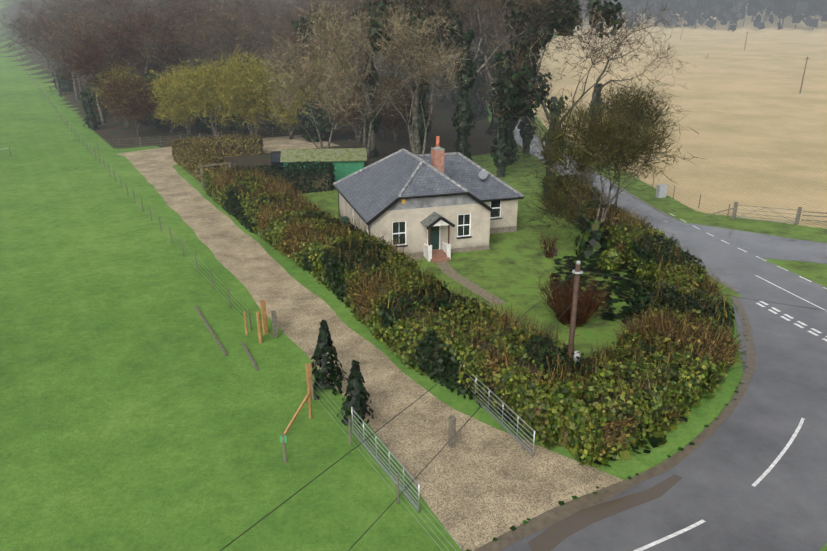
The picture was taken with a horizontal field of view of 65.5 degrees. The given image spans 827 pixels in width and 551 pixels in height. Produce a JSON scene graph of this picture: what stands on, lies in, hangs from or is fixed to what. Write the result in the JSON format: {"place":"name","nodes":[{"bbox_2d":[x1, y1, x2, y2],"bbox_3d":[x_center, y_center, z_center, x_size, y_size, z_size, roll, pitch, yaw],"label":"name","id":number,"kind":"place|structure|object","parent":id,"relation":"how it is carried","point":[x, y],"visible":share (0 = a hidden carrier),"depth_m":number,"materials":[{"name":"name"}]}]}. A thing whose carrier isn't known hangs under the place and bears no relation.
{"place":"outdoors","nodes":[
{"label":"outdoors","id":0,"kind":"place"},
{"bbox_2d":[271,151,282,164],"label":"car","id":1,"kind":"object","parent":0,"point":[275,162],"depth_m":75.50,"materials":[{"name":"grey metal"}]},
{"bbox_2d":[0,0,826,550],"bbox_3d":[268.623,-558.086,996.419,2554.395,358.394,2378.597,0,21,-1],"label":"terrain","id":2,"kind":"structure","parent":0,"point":[140,410],"depth_m":38.13,"materials":[{"name":"green plant"}]},
{"bbox_2d":[178,146,215,174],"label":"drive hedge","id":3,"kind":"object","parent":2,"relation":"on","point":[195,157],"depth_m":72.39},
{"bbox_2d":[202,140,259,156],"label":"hedge","id":4,"kind":"object","parent":2,"relation":"on","point":[238,152],"visible":0.1,"depth_m":82.08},
{"bbox_2d":[243,300,311,435],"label":"wooden posts","id":5,"kind":"object","parent":2,"relation":"on","point":[308,366],"visible":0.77,"depth_m":28.31,"materials":[{"name":"brown wood"}]},
{"bbox_2d":[265,169,330,192],"bbox_3d":[-12.792,-9.238,63.574,9.127,2.245,1.592,-6,22,-15],"label":"conifer hedge","id":6,"kind":"object","parent":2,"relation":"on","point":[317,185],"visible":0.12,"depth_m":63.67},
{"bbox_2d":[283,161,363,181],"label":"shed walls","id":7,"kind":"structure","parent":2,"relation":"on","point":[343,169],"depth_m":67.81,"materials":[{"name":"green metal"}]},
{"bbox_2d":[280,148,366,161],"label":"shed roof","id":8,"kind":"structure","parent":7,"relation":"on","point":[328,155],"depth_m":67.83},
{"bbox_2d":[14,0,675,417],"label":"tree trunks and branches","id":9,"kind":"object","parent":2,"relation":"on","point":[414,136],"visible":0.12,"depth_m":74.39,"materials":[{"name":"brown plant"}]},
{"bbox_2d":[117,135,622,550],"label":"drive gravel","id":10,"kind":"structure","parent":2,"relation":"on","point":[481,483],"depth_m":26.53,"materials":[{"name":"beige gravel"}]},
{"bbox_2d":[0,0,748,456],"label":"foliage twigs","id":11,"kind":"object","parent":2,"relation":"on","point":[244,26],"visible":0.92,"depth_m":68.25,"materials":[{"name":"plant"}]},
{"bbox_2d":[39,0,736,467],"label":"foliage leaf cards","id":12,"kind":"object","parent":2,"relation":"on","point":[579,430],"visible":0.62,"depth_m":37.75},
{"bbox_2d":[212,175,579,440],"bbox_3d":[-6.257,-1.925,44.472,3.811,2.273,48.068,-12,24,-28],"label":"drive hedge","id":13,"kind":"object","parent":2,"relation":"on","point":[534,409],"visible":0.15,"depth_m":31.09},
{"bbox_2d":[9,53,826,550],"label":"fence posts","id":14,"kind":"object","parent":2,"relation":"on","point":[451,419],"visible":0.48,"depth_m":34.48,"materials":[{"name":"brown wood"}]},
{"bbox_2d":[280,436,286,442],"bbox_3d":[-4.812,6.048,23.768,0.240,0.300,0.010,0,21,-1],"label":"sign","id":15,"kind":"object","parent":14,"relation":"attached to","point":[285,438],"visible":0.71,"depth_m":23.77,"materials":[{"name":"green"}]},
{"bbox_2d":[0,54,724,550],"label":"fence wires","id":16,"kind":"object","parent":14,"relation":"attached to","point":[320,386],"visible":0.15,"depth_m":27.53,"materials":[{"name":"grey metal"}]},
{"bbox_2d":[735,205,797,223],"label":"field gate","id":17,"kind":"structure","parent":14,"relation":"attached to","point":[767,215],"depth_m":53.90,"materials":[{"name":"metal"}]},
{"bbox_2d":[332,184,524,232],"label":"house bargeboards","id":18,"kind":"object","parent":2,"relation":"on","point":[395,201],"visible":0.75,"depth_m":44.93,"materials":[{"name":"wood"}]},
{"bbox_2d":[434,220,448,225],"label":"porch gable","id":19,"kind":"structure","parent":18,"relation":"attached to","point":[440,223],"depth_m":44.15,"materials":[{"name":"white wood"}]},
{"bbox_2d":[340,216,516,258],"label":"wall plinth","id":20,"kind":"structure","parent":2,"relation":"on","point":[492,231],"depth_m":47.23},
{"bbox_2d":[430,249,449,262],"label":"porch steps","id":21,"kind":"structure","parent":2,"relation":"on","point":[440,255],"depth_m":45.14,"materials":[{"name":"red brick"}]},
{"bbox_2d":[351,365,534,512],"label":"metal gates","id":22,"kind":"structure","parent":2,"relation":"on","point":[418,488],"depth_m":24.53,"materials":[{"name":"metal"}]},
{"bbox_2d":[565,264,581,367],"bbox_3d":[6.442,2.726,26.142,0.492,6.802,0.252,8,22,19],"label":"utility pole","id":23,"kind":"object","parent":2,"relation":"on","point":[575,299],"visible":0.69,"depth_m":25.62,"materials":[{"name":"brown wood"}]},
{"bbox_2d":[572,260,582,363],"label":"utility pole fittings","id":24,"kind":"object","parent":23,"relation":"attached to","point":[578,262],"visible":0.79,"depth_m":25.21,"materials":[{"name":"metal"}]},
{"bbox_2d":[220,207,826,550],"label":"overhead wires","id":25,"kind":"object","parent":24,"relation":"attached to","point":[478,408],"visible":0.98,"depth_m":18.05,"materials":[{"name":"grey metal"}]},
{"bbox_2d":[466,307,748,550],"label":"grass tufts","id":26,"kind":"object","parent":2,"relation":"on","point":[513,528],"visible":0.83,"depth_m":23.33,"materials":[{"name":"green plant"}]},
{"bbox_2d":[550,184,717,450],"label":"road hedge","id":27,"kind":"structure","parent":2,"relation":"on","point":[629,381],"depth_m":28.48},
{"bbox_2d":[655,184,667,197],"bbox_3d":[23.905,-8.148,61.990,0.920,1.210,0.560,-6,22,-15],"label":"street cabinet","id":28,"kind":"object","parent":2,"relation":"on","point":[661,190],"visible":1,"depth_m":61.81,"materials":[{"name":"white metal"}]},
{"bbox_2d":[578,0,826,30],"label":"distant trees","id":29,"kind":"object","parent":2,"relation":"on","point":[724,10],"visible":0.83,"depth_m":401.24,"materials":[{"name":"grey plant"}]},
{"bbox_2d":[744,31,807,92],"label":"utility poles","id":30,"kind":"object","parent":2,"relation":"on","point":[747,32],"visible":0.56,"depth_m":141.59,"materials":[{"name":"brown wood"}]},
{"bbox_2d":[339,193,517,254],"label":"house walls","id":31,"kind":"structure","parent":0,"point":[482,223],"depth_m":45.94,"materials":[{"name":"beige paint"}]},
{"bbox_2d":[353,201,500,245],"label":"window frames","id":32,"kind":"structure","parent":31,"relation":"in","point":[463,225],"depth_m":46.26,"materials":[{"name":"white wood"}]},
{"bbox_2d":[353,201,499,244],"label":"window panes","id":33,"kind":"structure","parent":32,"relation":"in","point":[398,227],"depth_m":46.17,"materials":[{"name":"black glass"}]},
{"bbox_2d":[352,218,501,247],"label":"window sills","id":34,"kind":"structure","parent":31,"relation":"attached to","point":[456,237],"depth_m":46.49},
{"bbox_2d":[335,151,520,221],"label":"house roof slates","id":35,"kind":"object","parent":31,"relation":"on","point":[370,193],"visible":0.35,"depth_m":48.72,"materials":[{"name":"grey stone"}]},
{"bbox_2d":[333,149,523,196],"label":"roof ridge tiles","id":36,"kind":"object","parent":35,"relation":"on","point":[417,157],"visible":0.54,"depth_m":50.60,"materials":[{"name":"grey tile"}]},
{"bbox_2d":[430,149,444,172],"bbox_3d":[1.778,-8.154,47.578,0.800,2.350,1.000,-6,22,-16],"label":"house chimney","id":37,"kind":"object","parent":35,"relation":"on","point":[437,159],"visible":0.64,"depth_m":47.07,"materials":[{"name":"brick"}]},
{"bbox_2d":[431,146,444,150],"bbox_3d":[1.778,-9.349,47.119,0.740,0.210,0.940,-6,22,-16],"label":"chimney cap","id":38,"kind":"object","parent":37,"relation":"on","point":[435,148],"visible":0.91,"depth_m":46.92,"materials":[{"name":"grey concrete"}]},
{"bbox_2d":[436,136,439,146],"bbox_3d":[1.778,-9.773,46.956,0.300,0.780,0.300,0,21,-1],"label":"chimney pot","id":39,"kind":"object","parent":38,"relation":"on","point":[437,141],"visible":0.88,"depth_m":46.88,"materials":[{"name":"orange ceramic"}]},
{"bbox_2d":[479,170,487,178],"bbox_3d":[5.447,-7.718,50.361,0.718,0.944,0.487,0,21,-1],"label":"satellite dish","id":40,"kind":"object","parent":35,"relation":"attached to","point":[483,174],"visible":1,"depth_m":50.34,"materials":[{"name":"grey metal"}]},
{"bbox_2d":[387,194,477,210],"bbox_3d":[1.332,-5.237,44.840,7.661,0.967,0.001,-6,22,-16],"label":"house gable render","id":41,"kind":"object","parent":31,"relation":"on","point":[426,202],"visible":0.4,"depth_m":44.91,"materials":[{"name":"grey paint"}]},
{"bbox_2d":[427,226,440,248],"bbox_3d":[1.434,-2.855,45.872,1.000,2.120,0.080,-6,22,-16],"label":"door frame","id":42,"kind":"object","parent":31,"relation":"in","point":[439,236],"visible":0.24,"depth_m":45.87,"materials":[{"name":"white wood"}]},
{"bbox_2d":[428,226,438,249],"bbox_3d":[1.434,-2.823,45.887,0.860,2.050,0.055,-6,22,-16],"label":"house door","id":43,"kind":"structure","parent":42,"relation":"in","point":[434,241],"depth_m":45.93,"materials":[{"name":"green wood"}]},
{"bbox_2d":[421,212,448,226],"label":"porch roof","id":44,"kind":"structure","parent":31,"relation":"attached to","point":[429,219],"depth_m":44.58,"materials":[{"name":"grey tile"}]},
{"bbox_2d":[426,217,454,229],"bbox_3d":[1.879,-3.611,44.059,2.152,0.856,0.030,-6,22,-16],"label":"porch bargeboard","id":45,"kind":"object","parent":44,"relation":"attached to","point":[438,220],"visible":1,"depth_m":43.94,"materials":[{"name":"wood"}]},
{"bbox_2d":[423,242,450,261],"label":"porch walls","id":46,"kind":"structure","parent":0,"point":[427,249],"depth_m":45.20,"materials":[{"name":"white paint"}]},
{"bbox_2d":[429,225,449,245],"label":"porch posts","id":47,"kind":"object","parent":46,"relation":"on","point":[448,234],"visible":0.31,"depth_m":44.63,"materials":[{"name":"brown wood"}]},
{"bbox_2d":[402,256,505,304],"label":"garden path","id":48,"kind":"structure","parent":0,"point":[446,268],"depth_m":41.25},
{"bbox_2d":[474,119,756,550],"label":"road edge dirt","id":49,"kind":"structure","parent":0,"point":[546,519],"depth_m":23.46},
{"bbox_2d":[493,95,826,550],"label":"road asphalt","id":50,"kind":"structure","parent":0,"point":[781,505],"depth_m":25.36,"materials":[{"name":"grey asphalt"}]},
{"bbox_2d":[528,475,681,550],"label":"road puddle","id":51,"kind":"object","parent":50,"relation":"on","point":[552,537],"visible":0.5,"depth_m":21.52,"materials":[{"name":"brown liquid"}]},
{"bbox_2d":[634,213,826,550],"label":"road markings","id":52,"kind":"object","parent":50,"relation":"on","point":[771,466],"visible":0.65,"depth_m":24.91,"materials":[{"name":"paint"}]},
{"label":"patio paving","id":53,"kind":"structure","parent":0,"visible":0},
{"bbox_2d":[338,216,348,224],"bbox_3d":[-5.556,-4.007,51.147,0.700,1.250,0.700,-6,22,-16],"label":"oil tank","id":54,"kind":"object","parent":53,"relation":"on","point":[344,218],"visible":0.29,"depth_m":50.72,"materials":[{"name":"green plastic"}]}
]}

